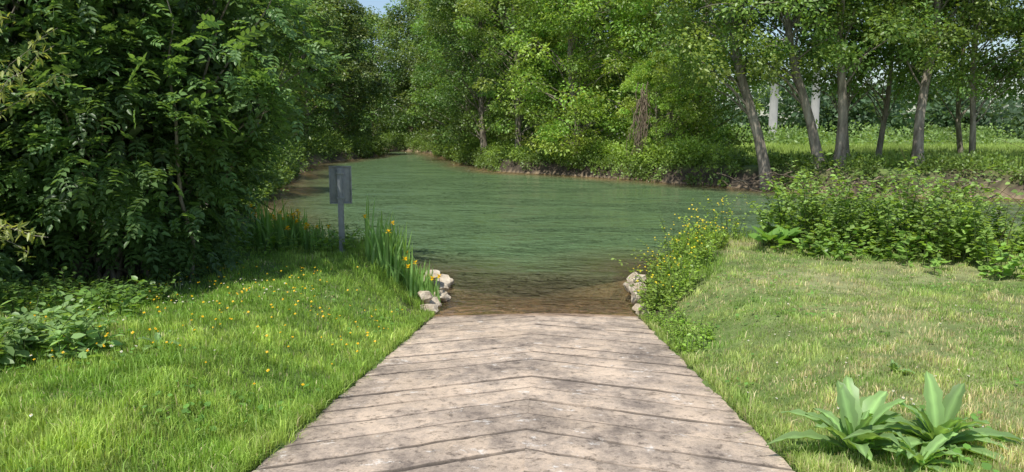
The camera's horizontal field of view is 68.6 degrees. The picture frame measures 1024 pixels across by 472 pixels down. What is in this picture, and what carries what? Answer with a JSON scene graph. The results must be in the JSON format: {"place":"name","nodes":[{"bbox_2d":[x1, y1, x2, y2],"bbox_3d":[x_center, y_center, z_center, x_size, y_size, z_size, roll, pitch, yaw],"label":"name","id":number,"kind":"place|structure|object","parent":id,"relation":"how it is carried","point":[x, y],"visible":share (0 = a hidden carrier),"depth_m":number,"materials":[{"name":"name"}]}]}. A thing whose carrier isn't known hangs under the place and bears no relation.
{"place":"outdoors","nodes":[
{"label":"outdoors","id":0,"kind":"place"},
{"bbox_2d":[0,123,1023,471],"bbox_3d":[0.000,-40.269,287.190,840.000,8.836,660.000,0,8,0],"label":"ground","id":1,"kind":"structure","parent":0,"point":[608,289],"depth_m":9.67,"materials":[{"name":"green plant"}]},
{"bbox_2d":[0,11,77,260],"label":"willow sapling","id":2,"kind":"object","parent":1,"relation":"on","point":[20,80],"visible":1,"depth_m":7.44,"materials":[{"name":"green plant"}]},
{"bbox_2d":[0,294,132,369],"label":"nettle patch","id":3,"kind":"object","parent":1,"relation":"on","point":[70,325],"visible":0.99,"depth_m":6.09,"materials":[{"name":"green plant"}]},
{"bbox_2d":[0,266,179,319],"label":"nettle patch","id":4,"kind":"object","parent":1,"relation":"on","point":[137,294],"visible":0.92,"depth_m":8.19,"materials":[{"name":"green plant"}]},
{"bbox_2d":[0,0,213,295],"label":"ash shrub","id":5,"kind":"object","parent":1,"relation":"on","point":[8,267],"visible":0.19,"depth_m":9.13,"materials":[{"name":"green plant"}]},
{"bbox_2d":[26,0,286,136],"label":"ash shrub","id":6,"kind":"object","parent":1,"relation":"on","point":[215,11],"visible":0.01,"depth_m":12.58,"materials":[{"name":"green plant"}]},
{"bbox_2d":[136,330,178,351],"bbox_3d":[-3.002,0.888,6.357,0.310,0.157,0.295,-5,9,-32],"label":"dock rosette","id":7,"kind":"object","parent":1,"relation":"on","point":[157,334],"visible":0.56,"depth_m":6.37,"materials":[{"name":"green plant"}]},
{"bbox_2d":[4,278,325,424],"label":"daisy flowers","id":8,"kind":"object","parent":1,"relation":"on","point":[31,414],"visible":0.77,"depth_m":7.71,"materials":[{"name":"white plant"}]},
{"bbox_2d":[0,0,356,288],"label":"ash shrub","id":9,"kind":"object","parent":1,"relation":"on","point":[145,214],"visible":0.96,"depth_m":9.43,"materials":[{"name":"green plant"}]},
{"bbox_2d":[0,262,402,398],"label":"buttercup flowers","id":10,"kind":"object","parent":1,"relation":"on","point":[266,335],"visible":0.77,"depth_m":7.90,"materials":[{"name":"yellow plant"}]},
{"bbox_2d":[232,10,278,120],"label":"poplar tree","id":11,"kind":"object","parent":1,"relation":"on","point":[263,49],"depth_m":48.92,"materials":[{"name":"green plant"}]},
{"bbox_2d":[244,198,287,246],"bbox_3d":[-4.386,-0.252,13.441,0.912,0.927,0.824,-7,10,-40],"label":"yellow iris","id":12,"kind":"object","parent":1,"relation":"on","point":[262,217],"visible":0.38,"depth_m":13.30,"materials":[{"name":"green plant"}]},
{"bbox_2d":[248,1,308,135],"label":"poplar tree","id":13,"kind":"object","parent":1,"relation":"on","point":[282,78],"visible":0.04,"depth_m":59.45,"materials":[{"name":"green plant"}]},
{"bbox_2d":[213,212,363,256],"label":"bank weeds","id":14,"kind":"object","parent":1,"relation":"on","point":[349,240],"visible":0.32,"depth_m":12.71,"materials":[{"name":"green plant"}]},
{"bbox_2d":[257,207,320,250],"bbox_3d":[-3.910,-0.134,13.100,1.010,0.797,0.776,0,8,0],"label":"yellow iris","id":15,"kind":"object","parent":1,"relation":"on","point":[282,225],"visible":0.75,"depth_m":13.00,"materials":[{"name":"green plant"}]},
{"bbox_2d":[284,219,333,252],"bbox_3d":[-3.455,0.008,12.844,0.841,0.580,0.788,0,8,0],"label":"yellow iris","id":16,"kind":"object","parent":1,"relation":"on","point":[306,239],"visible":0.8,"depth_m":12.85,"materials":[{"name":"green plant"}]},
{"bbox_2d":[275,0,355,135],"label":"poplar tree","id":17,"kind":"object","parent":1,"relation":"on","point":[322,122],"visible":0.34,"depth_m":69.98,"materials":[{"name":"green plant"}]},
{"bbox_2d":[276,11,356,135],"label":"poplar tree","id":18,"kind":"object","parent":1,"relation":"on","point":[332,65],"visible":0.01,"depth_m":82.39,"materials":[{"name":"green plant"}]},
{"bbox_2d":[202,131,434,206],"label":"bushes","id":19,"kind":"object","parent":1,"relation":"on","point":[297,150],"visible":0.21,"depth_m":55.23,"materials":[{"name":"green plant"}]},
{"bbox_2d":[293,0,380,127],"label":"poplar tree","id":20,"kind":"object","parent":1,"relation":"on","point":[368,102],"visible":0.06,"depth_m":93.62,"materials":[{"name":"green plant"}]},
{"bbox_2d":[329,166,351,251],"bbox_3d":[-2.816,-0.337,12.391,0.360,1.630,0.070,-1,8,-7],"label":"information sign","id":21,"kind":"object","parent":1,"relation":"on","point":[340,186],"visible":0.83,"depth_m":12.35,"materials":[{"name":"metal"}]},
{"bbox_2d":[295,0,392,145],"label":"poplar tree","id":22,"kind":"object","parent":1,"relation":"on","point":[345,20],"visible":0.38,"depth_m":79.48,"materials":[{"name":"green plant"}]},
{"bbox_2d":[319,30,372,130],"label":"poplar tree","id":23,"kind":"object","parent":1,"relation":"on","point":[365,59],"depth_m":132.12,"materials":[{"name":"green plant"}]},
{"bbox_2d":[345,5,407,137],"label":"poplar tree","id":24,"kind":"object","parent":1,"relation":"on","point":[373,18],"visible":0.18,"depth_m":120.92,"materials":[{"name":"green plant"}]},
{"bbox_2d":[359,196,413,286],"bbox_3d":[-2.013,0.149,12.148,0.834,1.679,0.903,0,8,0],"label":"yellow iris","id":25,"kind":"object","parent":1,"relation":"on","point":[377,240],"visible":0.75,"depth_m":12.06,"materials":[{"name":"green plant"}]},
{"bbox_2d":[280,123,493,163],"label":"bushes","id":26,"kind":"object","parent":1,"relation":"on","point":[362,141],"visible":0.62,"depth_m":74.32,"materials":[{"name":"green plant"}]},
{"bbox_2d":[369,0,435,135],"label":"poplar tree","id":27,"kind":"object","parent":1,"relation":"on","point":[395,27],"visible":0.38,"depth_m":114.32,"materials":[{"name":"green plant"}]},
{"bbox_2d":[380,230,440,310],"bbox_3d":[-1.622,0.558,12.063,1.017,1.366,0.771,0,8,0],"label":"yellow iris","id":28,"kind":"object","parent":1,"relation":"on","point":[421,283],"visible":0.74,"depth_m":11.93,"materials":[{"name":"green plant"}]},
{"bbox_2d":[390,4,454,135],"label":"poplar tree","id":29,"kind":"object","parent":1,"relation":"on","point":[403,58],"visible":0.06,"depth_m":100.94,"materials":[{"name":"green plant"}]},
{"bbox_2d":[392,36,457,134],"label":"poplar tree","id":30,"kind":"object","parent":1,"relation":"on","point":[404,89],"visible":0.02,"depth_m":116.19,"materials":[{"name":"green plant"}]},
{"bbox_2d":[418,291,432,302],"bbox_3d":[-1.322,0.936,11.580,0.242,0.192,0.192,-4,9,-26],"label":"boulder","id":31,"kind":"object","parent":1,"relation":"on","point":[427,296],"visible":0.98,"depth_m":11.51,"materials":[{"name":"stone"}]},
{"bbox_2d":[420,304,438,313],"bbox_3d":[-1.279,1.138,11.448,0.322,0.230,0.254,-6,-1,-11],"label":"boulder","id":32,"kind":"object","parent":1,"relation":"on","point":[434,307],"visible":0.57,"depth_m":11.36,"materials":[{"name":"stone"}]},
{"bbox_2d":[433,281,448,290],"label":"boulder","id":33,"kind":"object","parent":1,"relation":"on","point":[443,286],"visible":0.45,"depth_m":12.51,"materials":[{"name":"stone"}]},
{"bbox_2d":[424,270,439,280],"bbox_3d":[-1.346,0.660,12.403,0.337,0.179,0.296,-8,15,-28],"label":"boulder","id":34,"kind":"object","parent":33,"relation":"on","point":[435,272],"visible":0.41,"depth_m":12.37,"materials":[{"name":"stone"}]},
{"bbox_2d":[260,97,626,148],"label":"woodland thicket","id":35,"kind":"object","parent":1,"relation":"on","point":[389,124],"visible":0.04,"depth_m":112.66,"materials":[{"name":"green plant"}]},
{"bbox_2d":[405,5,506,129],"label":"poplar tree","id":36,"kind":"object","parent":1,"relation":"on","point":[430,87],"visible":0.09,"depth_m":79.43,"materials":[{"name":"green plant"}]},
{"bbox_2d":[397,0,515,149],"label":"poplar tree","id":37,"kind":"object","parent":1,"relation":"on","point":[430,53],"visible":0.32,"depth_m":67.67,"materials":[{"name":"green plant"}]},
{"bbox_2d":[427,28,486,126],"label":"poplar tree","id":38,"kind":"object","parent":1,"relation":"on","point":[444,86],"visible":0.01,"depth_m":94.36,"materials":[{"name":"green plant"}]},
{"bbox_2d":[443,34,513,139],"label":"poplar tree","id":39,"kind":"object","parent":1,"relation":"on","point":[486,102],"depth_m":90.24,"materials":[{"name":"green plant"}]},
{"bbox_2d":[416,0,541,153],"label":"poplar tree","id":40,"kind":"object","parent":1,"relation":"on","point":[452,96],"visible":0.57,"depth_m":57.68,"materials":[{"name":"green plant"}]},
{"bbox_2d":[0,258,1023,471],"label":"clover and plantain","id":41,"kind":"object","parent":1,"relation":"on","point":[986,466],"visible":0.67,"depth_m":5.90,"materials":[{"name":"green plant"}]},
{"bbox_2d":[451,0,580,147],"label":"willow tree","id":42,"kind":"object","parent":1,"relation":"on","point":[469,7],"visible":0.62,"depth_m":51.79,"materials":[{"name":"green plant"}]},
{"bbox_2d":[252,298,794,471],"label":"boat ramp","id":43,"kind":"object","parent":1,"relation":"on","point":[589,391],"visible":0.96,"depth_m":5.60,"materials":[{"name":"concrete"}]},
{"bbox_2d":[490,0,567,141],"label":"poplar tree","id":44,"kind":"object","parent":1,"relation":"on","point":[504,61],"depth_m":77.12,"materials":[{"name":"green plant"}]},
{"bbox_2d":[494,0,663,159],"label":"willow tree","id":45,"kind":"object","parent":1,"relation":"on","point":[569,30],"visible":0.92,"depth_m":46.28,"materials":[{"name":"green plant"}]},
{"bbox_2d":[491,0,667,145],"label":"poplar tree","id":46,"kind":"object","parent":1,"relation":"on","point":[595,42],"visible":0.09,"depth_m":56.50,"materials":[{"name":"green plant"}]},
{"bbox_2d":[538,11,633,141],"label":"poplar tree","id":47,"kind":"object","parent":1,"relation":"on","point":[583,89],"visible":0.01,"depth_m":72.38,"materials":[{"name":"green plant"}]},
{"bbox_2d":[235,136,1023,213],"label":"bank undergrowth","id":48,"kind":"object","parent":1,"relation":"on","point":[481,161],"visible":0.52,"depth_m":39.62,"materials":[{"name":"green plant"}]},
{"bbox_2d":[626,82,650,156],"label":"dead vine snag","id":49,"kind":"object","parent":1,"relation":"on","point":[643,103],"visible":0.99,"depth_m":41.57,"materials":[{"name":"plant"}]},
{"bbox_2d":[632,304,644,310],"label":"boulder","id":50,"kind":"object","parent":1,"relation":"on","point":[635,307],"visible":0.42,"depth_m":11.50,"materials":[{"name":"stone"}]},
{"bbox_2d":[636,308,650,314],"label":"boulder","id":51,"kind":"object","parent":1,"relation":"on","point":[641,311],"visible":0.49,"depth_m":11.21,"materials":[{"name":"stone"}]},
{"bbox_2d":[564,132,733,170],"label":"bush","id":52,"kind":"object","parent":1,"relation":"on","point":[670,146],"visible":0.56,"depth_m":41.49,"materials":[{"name":"green plant"}]},
{"bbox_2d":[593,1,721,134],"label":"poplar tree","id":53,"kind":"object","parent":1,"relation":"on","point":[616,77],"visible":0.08,"depth_m":61.03,"materials":[{"name":"green plant"}]},
{"bbox_2d":[617,50,698,157],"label":"willow tree","id":54,"kind":"object","parent":1,"relation":"on","point":[656,100],"visible":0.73,"depth_m":42.44,"materials":[{"name":"green plant"}]},
{"bbox_2d":[588,0,744,148],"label":"poplar tree","id":55,"kind":"object","parent":1,"relation":"on","point":[695,124],"visible":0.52,"depth_m":44.37,"materials":[{"name":"green plant"}]},
{"bbox_2d":[643,300,716,356],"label":"bank weeds","id":56,"kind":"object","parent":1,"relation":"on","point":[679,333],"visible":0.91,"depth_m":8.72,"materials":[{"name":"green plant"}]},
{"bbox_2d":[651,56,718,128],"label":"poplar tree","id":57,"kind":"object","parent":1,"relation":"on","point":[705,105],"visible":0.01,"depth_m":73.38,"materials":[{"name":"green plant"}]},
{"bbox_2d":[609,190,762,314],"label":"bank weeds","id":58,"kind":"object","parent":1,"relation":"on","point":[660,291],"visible":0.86,"depth_m":12.04,"materials":[{"name":"green plant"}]},
{"bbox_2d":[356,68,1023,138],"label":"distant tree line","id":59,"kind":"object","parent":1,"relation":"on","point":[862,111],"visible":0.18,"depth_m":168.13,"materials":[{"name":"green plant"}]},
{"bbox_2d":[633,199,746,307],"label":"yellow mustard flowers","id":60,"kind":"object","parent":1,"relation":"on","point":[704,226],"visible":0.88,"depth_m":12.69,"materials":[{"name":"green plant"}]},
{"bbox_2d":[610,0,780,149],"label":"willow tree","id":61,"kind":"object","parent":1,"relation":"on","point":[727,135],"visible":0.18,"depth_m":49.84,"materials":[{"name":"green plant"}]},
{"bbox_2d":[641,0,859,191],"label":"alder tree","id":62,"kind":"object","parent":1,"relation":"on","point":[704,66],"visible":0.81,"depth_m":34.11,"materials":[{"name":"green plant"}]},
{"bbox_2d":[748,226,800,243],"bbox_3d":[4.401,-0.040,12.582,0.865,0.308,0.708,2,8,15],"label":"burdock plant","id":63,"kind":"object","parent":1,"relation":"on","point":[785,233],"visible":0.97,"depth_m":12.61,"materials":[{"name":"green plant"}]},
{"bbox_2d":[765,39,785,141],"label":"concrete bridge pier","id":64,"kind":"structure","parent":1,"relation":"on","point":[773,111],"depth_m":108.03,"materials":[{"name":"white concrete"}]},
{"bbox_2d":[701,0,904,168],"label":"alder tree","id":65,"kind":"object","parent":1,"relation":"on","point":[788,24],"visible":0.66,"depth_m":33.44,"materials":[{"name":"green plant"}]},
{"bbox_2d":[602,119,1023,146],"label":"field hedge","id":66,"kind":"object","parent":1,"relation":"on","point":[939,134],"visible":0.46,"depth_m":77.67,"materials":[{"name":"green plant"}]},
{"bbox_2d":[811,45,821,127],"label":"concrete bridge pier","id":67,"kind":"structure","parent":1,"relation":"on","point":[815,105],"depth_m":107.95,"materials":[{"name":"white concrete"}]},
{"bbox_2d":[716,165,922,195],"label":"exposed roots","id":68,"kind":"object","parent":1,"relation":"on","point":[777,175],"visible":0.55,"depth_m":33.73,"materials":[{"name":"brown wood"}]},
{"bbox_2d":[766,375,922,462],"bbox_3d":[1.970,1.068,4.332,0.765,0.404,0.729,-5,9,-32],"label":"teasel rosette","id":69,"kind":"object","parent":1,"relation":"on","point":[853,407],"visible":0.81,"depth_m":4.39,"materials":[{"name":"green plant"}]},
{"bbox_2d":[761,0,939,168],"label":"alder tree","id":70,"kind":"object","parent":1,"relation":"on","point":[842,54],"visible":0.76,"depth_m":31.49,"materials":[{"name":"green plant"}]},
{"bbox_2d":[742,0,960,164],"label":"alder tree","id":71,"kind":"object","parent":1,"relation":"on","point":[834,88],"visible":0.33,"depth_m":34.43,"materials":[{"name":"green plant"}]},
{"bbox_2d":[737,138,1023,266],"bbox_3d":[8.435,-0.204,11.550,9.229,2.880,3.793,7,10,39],"label":"bramble thicket","id":72,"kind":"object","parent":1,"relation":"on","point":[961,228],"visible":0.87,"depth_m":12.27,"materials":[{"name":"green plant"}]},
{"bbox_2d":[794,0,968,157],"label":"alder tree","id":73,"kind":"object","parent":1,"relation":"on","point":[885,115],"visible":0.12,"depth_m":38.62,"materials":[{"name":"green plant"}]},
{"bbox_2d":[747,296,1023,444],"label":"daisy flowers","id":74,"kind":"object","parent":1,"relation":"on","point":[858,380],"visible":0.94,"depth_m":5.61,"materials":[{"name":"white plant"}]},
{"bbox_2d":[770,225,1023,280],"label":"dock and nettle stalks","id":75,"kind":"object","parent":1,"relation":"on","point":[820,249],"visible":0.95,"depth_m":11.51,"materials":[{"name":"green plant"}]},
{"bbox_2d":[887,359,914,373],"bbox_3d":[2.971,1.016,5.774,0.144,0.114,0.193,-3,9,-20],"label":"dock rosette","id":76,"kind":"object","parent":1,"relation":"on","point":[894,365],"visible":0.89,"depth_m":5.78,"materials":[{"name":"green plant"}]},
{"bbox_2d":[879,431,963,471],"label":"teasel rosette","id":77,"kind":"object","parent":1,"relation":"on","point":[936,443],"visible":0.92,"depth_m":3.99,"materials":[{"name":"green plant"}]},
{"bbox_2d":[849,0,1008,168],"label":"alder tree","id":78,"kind":"object","parent":1,"relation":"on","point":[929,66],"visible":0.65,"depth_m":32.16,"materials":[{"name":"green plant"}]},
{"bbox_2d":[843,371,1023,463],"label":"teasel rosette","id":79,"kind":"object","parent":1,"relation":"on","point":[935,419],"visible":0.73,"depth_m":4.19,"materials":[{"name":"green plant"}]},
{"bbox_2d":[884,0,1023,153],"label":"alder tree","id":80,"kind":"object","parent":1,"relation":"on","point":[957,119],"visible":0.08,"depth_m":43.23,"materials":[{"name":"green plant"}]},
{"bbox_2d":[887,0,1023,165],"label":"alder tree","id":81,"kind":"object","parent":1,"relation":"on","point":[973,88],"visible":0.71,"depth_m":32.92,"materials":[{"name":"green plant"}]},
{"bbox_2d":[930,180,1001,193],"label":"fallen branches","id":82,"kind":"object","parent":1,"relation":"on","point":[997,181],"visible":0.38,"depth_m":31.02,"materials":[{"name":"brown wood"}]},
{"bbox_2d":[951,0,1023,98],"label":"alder tree","id":83,"kind":"object","parent":1,"relation":"on","point":[991,33],"visible":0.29,"depth_m":33.88,"materials":[{"name":"green plant"}]},
{"bbox_2d":[1006,5,1023,65],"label":"alder tree","id":84,"kind":"object","parent":1,"relation":"on","point":[1014,37],"visible":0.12,"depth_m":39.15,"materials":[{"name":"green plant"}]},
{"bbox_2d":[254,150,1023,315],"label":"river water","id":85,"kind":"structure","parent":0,"point":[472,225],"depth_m":24.82,"materials":[{"name":"green liquid"}]},
{"bbox_2d":[424,296,441,307],"bbox_3d":[-1.263,1.038,11.829,0.330,0.162,0.288,8,11,-30],"label":"boulder","id":86,"kind":"object","parent":85,"relation":"on","point":[434,300],"visible":0.36,"depth_m":11.77,"materials":[{"name":"stone"}]},
{"bbox_2d":[434,290,447,300],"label":"boulder","id":87,"kind":"object","parent":85,"relation":"on","point":[443,295],"visible":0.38,"depth_m":12.11,"materials":[{"name":"stone"}]},
{"bbox_2d":[437,274,450,287],"bbox_3d":[-1.264,0.798,13.086,0.407,0.264,0.352,6,10,35],"label":"boulder","id":88,"kind":"object","parent":85,"relation":"on","point":[444,278],"visible":0.3,"depth_m":13.03,"materials":[{"name":"stone"}]},
{"bbox_2d":[623,279,633,291],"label":"boulder","id":89,"kind":"object","parent":85,"relation":"on","point":[626,285],"visible":0.3,"depth_m":12.70,"materials":[{"name":"stone"}]},
{"bbox_2d":[626,272,645,283],"bbox_3d":[2.188,0.768,13.228,0.314,0.295,0.362,6,10,37],"label":"boulder","id":90,"kind":"object","parent":85,"relation":"on","point":[631,276],"visible":0.2,"depth_m":13.16,"materials":[{"name":"stone"}]},
{"bbox_2d":[629,282,646,293],"bbox_3d":[2.065,0.887,12.328,0.278,0.266,0.324,-12,1,-2],"label":"boulder","id":91,"kind":"object","parent":85,"relation":"on","point":[631,289],"visible":0.38,"depth_m":12.22,"materials":[{"name":"stone"}]},
{"bbox_2d":[633,274,645,282],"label":"boulder","id":92,"kind":"object","parent":91,"relation":"on","point":[643,277],"visible":0.62,"depth_m":12.45,"materials":[{"name":"stone"}]},
{"bbox_2d":[631,290,645,305],"bbox_3d":[2.020,0.984,11.952,0.326,0.263,0.223,-5,-1,-41],"label":"boulder","id":93,"kind":"object","parent":85,"relation":"on","point":[634,297],"visible":0.49,"depth_m":11.86,"materials":[{"name":"stone"}]},
{"bbox_2d":[285,0,1023,121],"label":"sky","id":94,"kind":"structure","parent":0,"point":[379,4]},
{"bbox_2d":[594,140,1023,169],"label":"meadow grass","id":95,"kind":"structure","parent":0,"point":[790,149],"depth_m":50.60,"materials":[{"name":"green plant"}]}
]}

